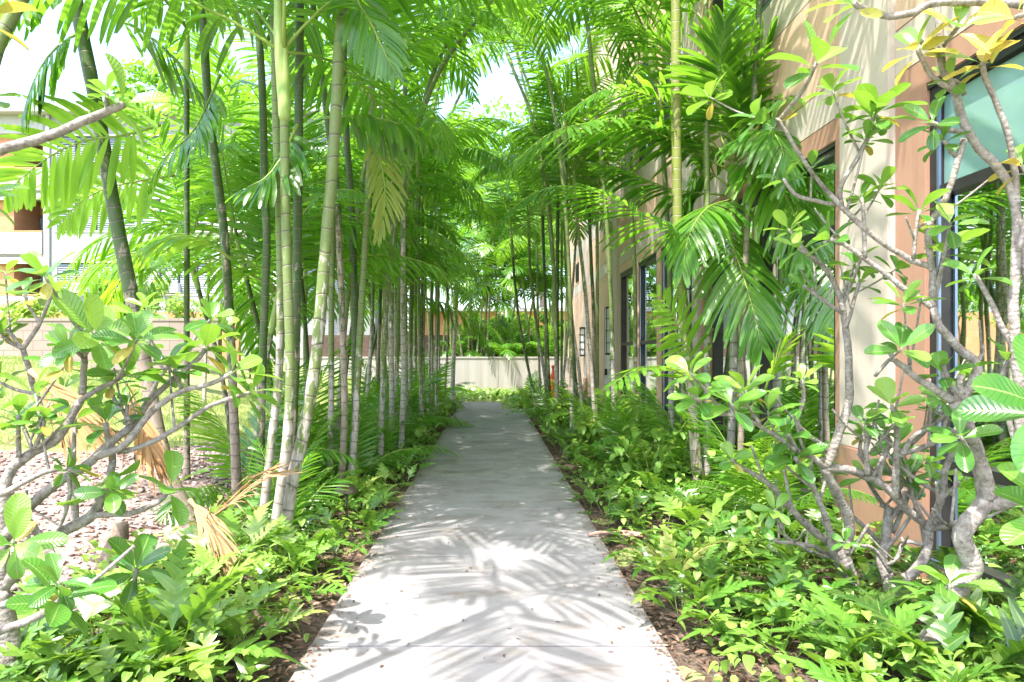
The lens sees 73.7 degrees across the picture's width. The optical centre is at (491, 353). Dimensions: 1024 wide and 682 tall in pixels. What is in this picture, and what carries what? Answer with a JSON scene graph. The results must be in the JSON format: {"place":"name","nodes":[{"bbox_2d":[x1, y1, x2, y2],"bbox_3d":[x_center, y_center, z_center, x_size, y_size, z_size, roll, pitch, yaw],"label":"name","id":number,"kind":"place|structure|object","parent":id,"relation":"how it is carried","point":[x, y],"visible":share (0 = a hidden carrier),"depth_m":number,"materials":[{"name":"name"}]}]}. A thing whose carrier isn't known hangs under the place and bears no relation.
{"place":"outdoors","nodes":[
{"label":"outdoors","id":0,"kind":"place"},
{"bbox_2d":[11,394,463,681],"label":"garden bed","id":1,"kind":"object","parent":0,"point":[316,625],"visible":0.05,"depth_m":4.24,"materials":[{"name":"soil"}]},
{"bbox_2d":[0,1,169,225],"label":"plumeria tree","id":2,"kind":"object","parent":1,"relation":"on","point":[111,106],"visible":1,"depth_m":2.44,"materials":[{"name":"green plant"}]},
{"bbox_2d":[27,564,158,681],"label":"fern","id":3,"kind":"object","parent":1,"relation":"on","point":[95,604],"visible":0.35,"depth_m":3.23,"materials":[{"name":"green plant"}]},
{"bbox_2d":[0,250,282,681],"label":"plumeria tree","id":4,"kind":"object","parent":1,"relation":"on","point":[90,313],"visible":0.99,"depth_m":2.95,"materials":[{"name":"green plant"}]},
{"bbox_2d":[105,533,185,628],"bbox_3d":[-1.719,1.223,3.353,0.393,0.666,0.378,0,0,0],"label":"plumeria seedling","id":5,"kind":"object","parent":1,"relation":"on","point":[144,551],"visible":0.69,"depth_m":3.34,"materials":[{"name":"green plant"}]},
{"bbox_2d":[44,538,306,681],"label":"fern","id":6,"kind":"object","parent":1,"relation":"on","point":[177,605],"visible":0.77,"depth_m":3.11,"materials":[{"name":"green plant"}]},
{"bbox_2d":[0,395,457,681],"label":"undergrowth","id":7,"kind":"object","parent":1,"relation":"on","point":[125,676],"visible":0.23,"depth_m":3.94,"materials":[{"name":"green plant"}]},
{"bbox_2d":[0,385,472,681],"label":"fern cover","id":8,"kind":"object","parent":1,"relation":"on","point":[152,653],"visible":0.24,"depth_m":3.61,"materials":[{"name":"green plant"}]},
{"bbox_2d":[187,498,244,575],"bbox_3d":[-1.784,1.217,4.337,0.515,0.531,0.187,0,0,22],"label":"dry frond","id":9,"kind":"object","parent":8,"relation":"on","point":[213,538],"visible":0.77,"depth_m":4.35,"materials":[{"name":"beige plant"}]},
{"bbox_2d":[151,358,357,526],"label":"young palm","id":10,"kind":"object","parent":1,"relation":"on","point":[222,447],"visible":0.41,"depth_m":7.12,"materials":[{"name":"green plant"}]},
{"bbox_2d":[43,109,468,478],"bbox_3d":[-2.059,-0.556,8.252,3.759,4.163,4.482,0,0,26],"label":"palm tree","id":11,"kind":"object","parent":1,"relation":"on","point":[309,251],"visible":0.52,"depth_m":7.80,"materials":[{"name":"green plant"}]},
{"bbox_2d":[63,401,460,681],"bbox_3d":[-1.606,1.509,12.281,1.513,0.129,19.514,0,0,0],"label":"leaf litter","id":12,"kind":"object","parent":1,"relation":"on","point":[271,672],"visible":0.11,"depth_m":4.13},
{"bbox_2d":[254,5,270,506],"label":"palm tree","id":13,"kind":"object","parent":1,"relation":"on","point":[264,302],"visible":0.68,"depth_m":6.27,"materials":[{"name":"green plant"}]},
{"bbox_2d":[110,140,424,395],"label":"palm tree","id":14,"kind":"object","parent":1,"relation":"on","point":[382,271],"visible":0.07,"depth_m":10.65,"materials":[{"name":"green plant"}]},
{"bbox_2d":[0,0,537,551],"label":"palm tree","id":15,"kind":"object","parent":1,"relation":"on","point":[152,16],"visible":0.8,"depth_m":5.09,"materials":[{"name":"green plant"}]},
{"bbox_2d":[224,3,317,464],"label":"palm tree","id":16,"kind":"object","parent":1,"relation":"on","point":[298,168],"visible":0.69,"depth_m":5.47,"materials":[{"name":"green plant"}]},
{"bbox_2d":[260,0,284,550],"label":"palm tree","id":17,"kind":"object","parent":1,"relation":"on","point":[273,425],"visible":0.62,"depth_m":5.27,"materials":[{"name":"green plant"}]},
{"bbox_2d":[190,438,363,551],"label":"young palm","id":18,"kind":"object","parent":1,"relation":"on","point":[309,490],"visible":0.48,"depth_m":5.41,"materials":[{"name":"green plant"}]},
{"bbox_2d":[124,60,457,439],"bbox_3d":[-2.705,-1.176,9.683,4.504,5.486,3.670,0,0,0],"label":"palm tree","id":19,"kind":"object","parent":1,"relation":"on","point":[313,125],"visible":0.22,"depth_m":9.45,"materials":[{"name":"green plant"}]},
{"bbox_2d":[244,514,345,607],"bbox_3d":[-1.238,1.356,4.506,0.612,0.443,0.844,0,0,-38],"label":"fern","id":20,"kind":"object","parent":1,"relation":"on","point":[286,541],"visible":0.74,"depth_m":4.55,"materials":[{"name":"green plant"}]},
{"bbox_2d":[242,336,379,476],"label":"young palm","id":21,"kind":"object","parent":1,"relation":"on","point":[319,425],"visible":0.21,"depth_m":8.49,"materials":[{"name":"green plant"}]},
{"bbox_2d":[310,4,347,496],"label":"palm tree","id":22,"kind":"object","parent":1,"relation":"on","point":[343,352],"visible":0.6,"depth_m":7.27,"materials":[{"name":"green plant"}]},
{"bbox_2d":[327,0,368,493],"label":"palm tree","id":23,"kind":"object","parent":1,"relation":"on","point":[331,342],"visible":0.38,"depth_m":7.47,"materials":[{"name":"green plant"}]},
{"bbox_2d":[342,44,358,479],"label":"palm tree","id":24,"kind":"object","parent":1,"relation":"on","point":[353,251],"visible":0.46,"depth_m":7.87,"materials":[{"name":"green plant"}]},
{"bbox_2d":[190,0,544,467],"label":"palm tree","id":25,"kind":"object","parent":1,"relation":"on","point":[427,121],"visible":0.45,"depth_m":8.69,"materials":[{"name":"green plant"}]},
{"bbox_2d":[257,105,482,375],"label":"palm tree","id":26,"kind":"object","parent":1,"relation":"on","point":[441,234],"visible":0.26,"depth_m":11.32,"materials":[{"name":"green plant"}]},
{"bbox_2d":[268,0,480,445],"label":"palm tree","id":27,"kind":"object","parent":1,"relation":"on","point":[466,65],"visible":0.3,"depth_m":10.85,"materials":[{"name":"green plant"}]},
{"bbox_2d":[319,400,433,491],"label":"young palm","id":28,"kind":"object","parent":1,"relation":"on","point":[387,459],"visible":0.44,"depth_m":7.98,"materials":[{"name":"green plant"}]},
{"bbox_2d":[324,22,447,476],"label":"palm tree","id":29,"kind":"object","parent":1,"relation":"on","point":[396,135],"visible":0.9,"depth_m":6.47,"materials":[{"name":"green plant"}]},
{"bbox_2d":[322,367,457,470],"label":"young palm","id":30,"kind":"object","parent":1,"relation":"on","point":[413,424],"visible":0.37,"depth_m":10.19,"materials":[{"name":"green plant"}]},
{"bbox_2d":[286,0,512,457],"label":"palm tree","id":31,"kind":"object","parent":1,"relation":"on","point":[439,15],"visible":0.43,"depth_m":9.77,"materials":[{"name":"green plant"}]},
{"bbox_2d":[310,76,508,421],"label":"palm tree","id":32,"kind":"object","parent":1,"relation":"on","point":[485,160],"visible":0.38,"depth_m":13.65,"materials":[{"name":"green plant"}]},
{"bbox_2d":[304,50,514,430],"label":"palm tree","id":33,"kind":"object","parent":1,"relation":"on","point":[478,130],"visible":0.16,"depth_m":11.88,"materials":[{"name":"green plant"}]},
{"bbox_2d":[327,218,492,415],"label":"palm tree","id":34,"kind":"object","parent":1,"relation":"on","point":[432,252],"visible":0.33,"depth_m":13.14,"materials":[{"name":"green plant"}]},
{"bbox_2d":[277,0,544,556],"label":"palm tree","id":35,"kind":"object","parent":1,"relation":"on","point":[351,26],"visible":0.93,"depth_m":5.06,"materials":[{"name":"green plant"}]},
{"bbox_2d":[345,110,499,425],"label":"palm tree","id":36,"kind":"object","parent":1,"relation":"on","point":[452,195],"visible":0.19,"depth_m":13.30,"materials":[{"name":"green plant"}]},
{"bbox_2d":[373,155,475,412],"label":"palm tree","id":37,"kind":"object","parent":1,"relation":"on","point":[434,213],"visible":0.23,"depth_m":15.47,"materials":[{"name":"green plant"}]},
{"bbox_2d":[349,35,528,432],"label":"palm tree","id":38,"kind":"object","parent":1,"relation":"on","point":[435,93],"visible":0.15,"depth_m":12.37,"materials":[{"name":"green plant"}]},
{"bbox_2d":[394,0,484,448],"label":"palm tree","id":39,"kind":"object","parent":1,"relation":"on","point":[397,325],"visible":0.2,"depth_m":11.00,"materials":[{"name":"green plant"}]},
{"bbox_2d":[408,229,527,400],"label":"palm tree","id":40,"kind":"object","parent":1,"relation":"on","point":[455,305],"visible":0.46,"depth_m":19.44,"materials":[{"name":"green plant"}]},
{"bbox_2d":[378,0,567,457],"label":"palm tree","id":41,"kind":"object","parent":1,"relation":"on","point":[552,31],"visible":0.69,"depth_m":9.28,"materials":[{"name":"green plant"}]},
{"bbox_2d":[0,0,599,330],"label":"sky","id":42,"kind":"structure","parent":0,"point":[19,67],"materials":[{"name":"white"}]},
{"bbox_2d":[0,356,962,681],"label":"ground","id":43,"kind":"structure","parent":0,"point":[216,388],"depth_m":9.53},
{"bbox_2d":[0,318,221,369],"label":"garden wall","id":44,"kind":"structure","parent":43,"relation":"on","point":[37,345],"depth_m":14.00,"materials":[{"name":"beige concrete"}]},
{"bbox_2d":[0,260,241,530],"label":"plumeria tree","id":45,"kind":"object","parent":43,"relation":"on","point":[210,310],"visible":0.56,"depth_m":4.24,"materials":[{"name":"green plant"}]},
{"bbox_2d":[27,368,136,484],"bbox_3d":[-2.312,0.411,3.885,0.631,0.656,0.312,0,0,24],"label":"dry frond","id":46,"kind":"object","parent":45,"relation":"hanging from","point":[70,396],"visible":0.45,"depth_m":3.86,"materials":[{"name":"brown plant"}]},
{"bbox_2d":[110,58,176,102],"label":"broadleaf tree","id":47,"kind":"object","parent":43,"relation":"on","point":[142,74],"visible":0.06,"depth_m":41.62,"materials":[{"name":"green plant"}]},
{"bbox_2d":[0,440,318,628],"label":"gravel bed","id":48,"kind":"object","parent":43,"relation":"on","point":[103,536],"visible":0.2,"depth_m":6.05,"materials":[{"name":"grey gravel"}]},
{"bbox_2d":[0,0,232,534],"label":"palm tree","id":49,"kind":"object","parent":48,"relation":"on","point":[69,178],"visible":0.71,"depth_m":5.43,"materials":[{"name":"green plant"}]},
{"bbox_2d":[121,389,175,495],"bbox_3d":[-2.366,0.600,4.593,0.534,0.706,0.250,0,0,29],"label":"dry frond","id":50,"kind":"object","parent":49,"relation":"hanging from","point":[150,457],"visible":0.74,"depth_m":4.59,"materials":[{"name":"brown plant"}]},
{"bbox_2d":[37,0,242,511],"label":"palm tree","id":51,"kind":"object","parent":48,"relation":"on","point":[75,222],"visible":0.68,"depth_m":6.25,"materials":[{"name":"green plant"}]},
{"bbox_2d":[2,90,347,454],"bbox_3d":[-3.853,-0.979,9.048,4.093,4.751,3.614,0,0,0],"label":"palm tree","id":52,"kind":"object","parent":48,"relation":"on","point":[195,213],"visible":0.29,"depth_m":8.44,"materials":[{"name":"green plant"}]},
{"bbox_2d":[0,0,349,99],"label":"palm tree","id":53,"kind":"object","parent":48,"relation":"on","point":[8,22],"visible":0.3,"depth_m":6.33,"materials":[{"name":"green plant"}]},
{"bbox_2d":[91,0,322,480],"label":"palm tree","id":54,"kind":"object","parent":48,"relation":"on","point":[185,54],"visible":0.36,"depth_m":7.39,"materials":[{"name":"green plant"}]},
{"bbox_2d":[58,67,409,457],"bbox_3d":[-3.019,-0.844,8.599,4.126,4.787,4.073,0,0,0],"label":"palm tree","id":55,"kind":"object","parent":48,"relation":"on","point":[230,148],"visible":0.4,"depth_m":8.30,"materials":[{"name":"green plant"}]},
{"bbox_2d":[0,355,374,459],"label":"grass","id":56,"kind":"structure","parent":43,"relation":"on","point":[7,362],"depth_m":11.43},
{"bbox_2d":[0,103,393,356],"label":"apartment building","id":57,"kind":"structure","parent":43,"relation":"on","point":[26,232],"depth_m":30.00,"materials":[{"name":"white paint"}]},
{"bbox_2d":[87,24,312,404],"bbox_3d":[-5.130,-2.467,12.486,4.298,6.880,3.550,0,0,-32],"label":"palm tree","id":58,"kind":"object","parent":43,"relation":"on","point":[167,105],"visible":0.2,"depth_m":12.47,"materials":[{"name":"green plant"}]},
{"bbox_2d":[88,12,420,247],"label":"palm tree","id":59,"kind":"object","parent":43,"relation":"on","point":[232,59],"visible":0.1,"depth_m":10.05,"materials":[{"name":"green plant"}]},
{"bbox_2d":[270,357,567,393],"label":"retaining wall","id":60,"kind":"structure","parent":43,"relation":"on","point":[495,372],"depth_m":26.00,"materials":[{"name":"concrete"}]},
{"bbox_2d":[420,95,564,307],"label":"broadleaf tree","id":61,"kind":"object","parent":43,"relation":"on","point":[502,113],"visible":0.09,"depth_m":49.53,"materials":[{"name":"green plant"}]},
{"bbox_2d":[447,385,566,408],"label":"ground cover","id":62,"kind":"object","parent":43,"relation":"on","point":[494,393],"visible":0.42,"depth_m":21.80,"materials":[{"name":"green plant"}]},
{"bbox_2d":[568,0,1023,607],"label":"terracotta building","id":63,"kind":"structure","parent":43,"relation":"on","point":[874,46],"depth_m":5.38,"materials":[{"name":"paint"}]},
{"bbox_2d":[620,267,632,403],"bbox_3d":[3.030,-0.205,14.950,0.160,3.240,1.500,0,0,0],"label":"window","id":64,"kind":"structure","parent":63,"relation":"in","point":[627,276],"depth_m":15.23,"materials":[{"name":"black glass"}]},
{"bbox_2d":[638,252,656,410],"bbox_3d":[3.030,-0.205,12.985,0.160,3.240,1.570,0,0,0],"label":"window","id":65,"kind":"structure","parent":63,"relation":"in","point":[647,274],"depth_m":13.28,"materials":[{"name":"clear glass"}]},
{"bbox_2d":[712,142,834,510],"bbox_3d":[3.030,-0.205,7.530,0.160,3.240,3.340,0,0,0],"label":"window","id":66,"kind":"structure","parent":63,"relation":"in","point":[816,346],"depth_m":6.58,"materials":[{"name":"clear glass"}]},
{"bbox_2d":[927,26,1023,598],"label":"window","id":67,"kind":"structure","parent":63,"relation":"in","point":[960,313],"depth_m":4.23,"materials":[{"name":"clear glass"}]},
{"bbox_2d":[289,402,685,681],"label":"footpath","id":68,"kind":"structure","parent":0,"point":[494,496],"depth_m":4.28,"materials":[{"name":"concrete"}]},
{"bbox_2d":[519,406,1018,681],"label":"garden soil","id":69,"kind":"structure","parent":0,"point":[677,629],"depth_m":4.01,"materials":[{"name":"brown soil"}]},
{"bbox_2d":[442,177,562,416],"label":"palm tree","id":70,"kind":"object","parent":69,"relation":"on","point":[516,218],"visible":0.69,"depth_m":16.47,"materials":[{"name":"green plant"}]},
{"bbox_2d":[455,137,555,407],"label":"palm tree","id":71,"kind":"object","parent":69,"relation":"on","point":[512,188],"visible":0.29,"depth_m":16.96,"materials":[{"name":"green plant"}]},
{"bbox_2d":[431,0,610,405],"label":"palm tree","id":72,"kind":"object","parent":69,"relation":"on","point":[490,47],"visible":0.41,"depth_m":13.60,"materials":[{"name":"green plant"}]},
{"bbox_2d":[466,66,607,385],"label":"palm tree","id":73,"kind":"object","parent":69,"relation":"on","point":[557,244],"visible":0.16,"depth_m":14.97,"materials":[{"name":"green plant"}]},
{"bbox_2d":[475,179,600,396],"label":"palm tree","id":74,"kind":"object","parent":69,"relation":"on","point":[518,239],"visible":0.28,"depth_m":18.49,"materials":[{"name":"green plant"}]},
{"bbox_2d":[476,133,608,409],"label":"palm tree","id":75,"kind":"object","parent":69,"relation":"on","point":[545,291],"visible":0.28,"depth_m":15.97,"materials":[{"name":"green plant"}]},
{"bbox_2d":[466,60,652,419],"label":"palm tree","id":76,"kind":"object","parent":69,"relation":"on","point":[549,149],"visible":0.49,"depth_m":13.40,"materials":[{"name":"green plant"}]},
{"bbox_2d":[496,151,625,391],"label":"palm tree","id":77,"kind":"object","parent":69,"relation":"on","point":[573,236],"visible":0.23,"depth_m":15.99,"materials":[{"name":"green plant"}]},
{"bbox_2d":[491,102,638,410],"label":"palm tree","id":78,"kind":"object","parent":69,"relation":"on","point":[553,180],"visible":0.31,"depth_m":13.97,"materials":[{"name":"green plant"}]},
{"bbox_2d":[480,22,655,422],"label":"palm tree","id":79,"kind":"object","parent":69,"relation":"on","point":[524,55],"visible":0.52,"depth_m":12.95,"materials":[{"name":"green plant"}]},
{"bbox_2d":[491,84,646,397],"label":"palm tree","id":80,"kind":"object","parent":69,"relation":"on","point":[614,154],"visible":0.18,"depth_m":14.17,"materials":[{"name":"green plant"}]},
{"bbox_2d":[501,0,642,432],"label":"palm tree","id":81,"kind":"object","parent":69,"relation":"on","point":[571,384],"visible":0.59,"depth_m":12.18,"materials":[{"name":"green plant"}]},
{"bbox_2d":[508,52,647,419],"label":"palm tree","id":82,"kind":"object","parent":69,"relation":"on","point":[597,179],"visible":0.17,"depth_m":13.77,"materials":[{"name":"green plant"}]},
{"bbox_2d":[530,0,670,406],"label":"palm tree","id":83,"kind":"object","parent":69,"relation":"on","point":[579,56],"visible":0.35,"depth_m":11.21,"materials":[{"name":"green plant"}]},
{"bbox_2d":[585,1,615,446],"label":"palm tree","id":84,"kind":"object","parent":69,"relation":"on","point":[608,248],"visible":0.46,"depth_m":9.57,"materials":[{"name":"green plant"}]},
{"bbox_2d":[514,0,701,469],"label":"palm tree","id":85,"kind":"object","parent":69,"relation":"on","point":[647,71],"visible":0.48,"depth_m":9.07,"materials":[{"name":"green plant"}]},
{"bbox_2d":[553,0,705,493],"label":"palm tree","id":86,"kind":"object","parent":69,"relation":"on","point":[694,443],"visible":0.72,"depth_m":7.46,"materials":[{"name":"green plant"}]},
{"bbox_2d":[570,390,702,480],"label":"young palm","id":87,"kind":"object","parent":69,"relation":"on","point":[624,417],"visible":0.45,"depth_m":8.63,"materials":[{"name":"green plant"}]},
{"bbox_2d":[495,2,808,458],"bbox_3d":[1.928,-1.140,7.476,3.795,5.415,2.910,0,0,0],"label":"palm tree","id":88,"kind":"object","parent":69,"relation":"on","point":[703,238],"visible":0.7,"depth_m":7.06,"materials":[{"name":"green plant"}]},
{"bbox_2d":[609,422,694,488],"bbox_3d":[1.728,1.120,7.333,0.793,0.834,0.676,0,0,43],"label":"leafy shrub","id":89,"kind":"object","parent":69,"relation":"on","point":[660,466],"visible":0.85,"depth_m":7.25,"materials":[{"name":"green plant"}]},
{"bbox_2d":[588,369,725,475],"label":"young palm","id":90,"kind":"object","parent":69,"relation":"on","point":[657,420],"visible":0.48,"depth_m":8.12,"materials":[{"name":"green plant"}]},
{"bbox_2d":[606,0,711,490],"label":"palm tree","id":91,"kind":"object","parent":69,"relation":"on","point":[706,165],"visible":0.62,"depth_m":8.12,"materials":[{"name":"green plant"}]},
{"bbox_2d":[620,525,737,595],"bbox_3d":[1.117,1.317,4.167,0.656,0.417,0.617,0,0,0],"label":"fern","id":92,"kind":"object","parent":69,"relation":"on","point":[657,557],"visible":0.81,"depth_m":4.27,"materials":[{"name":"green plant"}]},
{"bbox_2d":[630,485,767,563],"bbox_3d":[1.642,1.296,5.211,1.142,0.541,1.162,0,0,0],"label":"fern","id":93,"kind":"object","parent":69,"relation":"on","point":[688,512],"visible":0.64,"depth_m":5.20,"materials":[{"name":"green plant"}]},
{"bbox_2d":[665,403,791,493],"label":"young palm","id":94,"kind":"object","parent":69,"relation":"on","point":[720,476],"visible":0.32,"depth_m":6.63,"materials":[{"name":"green plant"}]},
{"bbox_2d":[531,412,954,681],"bbox_3d":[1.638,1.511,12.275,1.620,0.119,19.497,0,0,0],"label":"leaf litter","id":95,"kind":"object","parent":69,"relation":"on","point":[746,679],"visible":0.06,"depth_m":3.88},
{"bbox_2d":[737,0,761,463],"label":"palm tree","id":96,"kind":"object","parent":69,"relation":"on","point":[746,240],"visible":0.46,"depth_m":7.07,"materials":[{"name":"green plant"}]},
{"bbox_2d":[509,385,1023,681],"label":"fern cover","id":97,"kind":"object","parent":69,"relation":"on","point":[710,562],"visible":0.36,"depth_m":3.86,"materials":[{"name":"green plant"}]},
{"bbox_2d":[526,396,1023,681],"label":"undergrowth","id":98,"kind":"object","parent":69,"relation":"on","point":[868,660],"visible":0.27,"depth_m":3.42,"materials":[{"name":"green plant"}]},
{"bbox_2d":[675,432,883,528],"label":"young palm","id":99,"kind":"object","parent":69,"relation":"on","point":[792,480],"visible":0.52,"depth_m":5.60,"materials":[{"name":"green plant"}]},
{"bbox_2d":[663,207,926,604],"bbox_3d":[1.692,0.454,3.699,1.631,2.475,0.610,0,0,-7],"label":"plumeria tree","id":100,"kind":"object","parent":69,"relation":"on","point":[721,385],"visible":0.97,"depth_m":3.69,"materials":[{"name":"green plant"}]},
{"bbox_2d":[681,20,1019,677],"bbox_3d":[1.746,0.044,3.262,1.605,3.236,0.616,0,0,12],"label":"plumeria tree","id":101,"kind":"object","parent":69,"relation":"on","point":[964,568],"visible":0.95,"depth_m":3.23,"materials":[{"name":"green plant"}]},
{"bbox_2d":[763,579,938,681],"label":"fern","id":102,"kind":"object","parent":69,"relation":"on","point":[906,616],"visible":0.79,"depth_m":3.17,"materials":[{"name":"green plant"}]},
{"bbox_2d":[804,0,1023,544],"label":"plumeria tree","id":103,"kind":"object","parent":69,"relation":"on","point":[1000,397],"visible":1,"depth_m":2.73,"materials":[{"name":"green plant"}]},
{"bbox_2d":[817,359,1022,614],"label":"plumeria tree","id":104,"kind":"object","parent":69,"relation":"on","point":[884,388],"visible":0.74,"depth_m":3.85,"materials":[{"name":"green plant"}]},
{"bbox_2d":[824,579,1023,679],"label":"fern","id":105,"kind":"object","parent":69,"relation":"on","point":[1010,649],"visible":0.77,"depth_m":3.00,"materials":[{"name":"green plant"}]},
{"bbox_2d":[888,576,1023,681],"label":"fern","id":106,"kind":"object","parent":69,"relation":"on","point":[977,595],"visible":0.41,"depth_m":3.26,"materials":[{"name":"green plant"}]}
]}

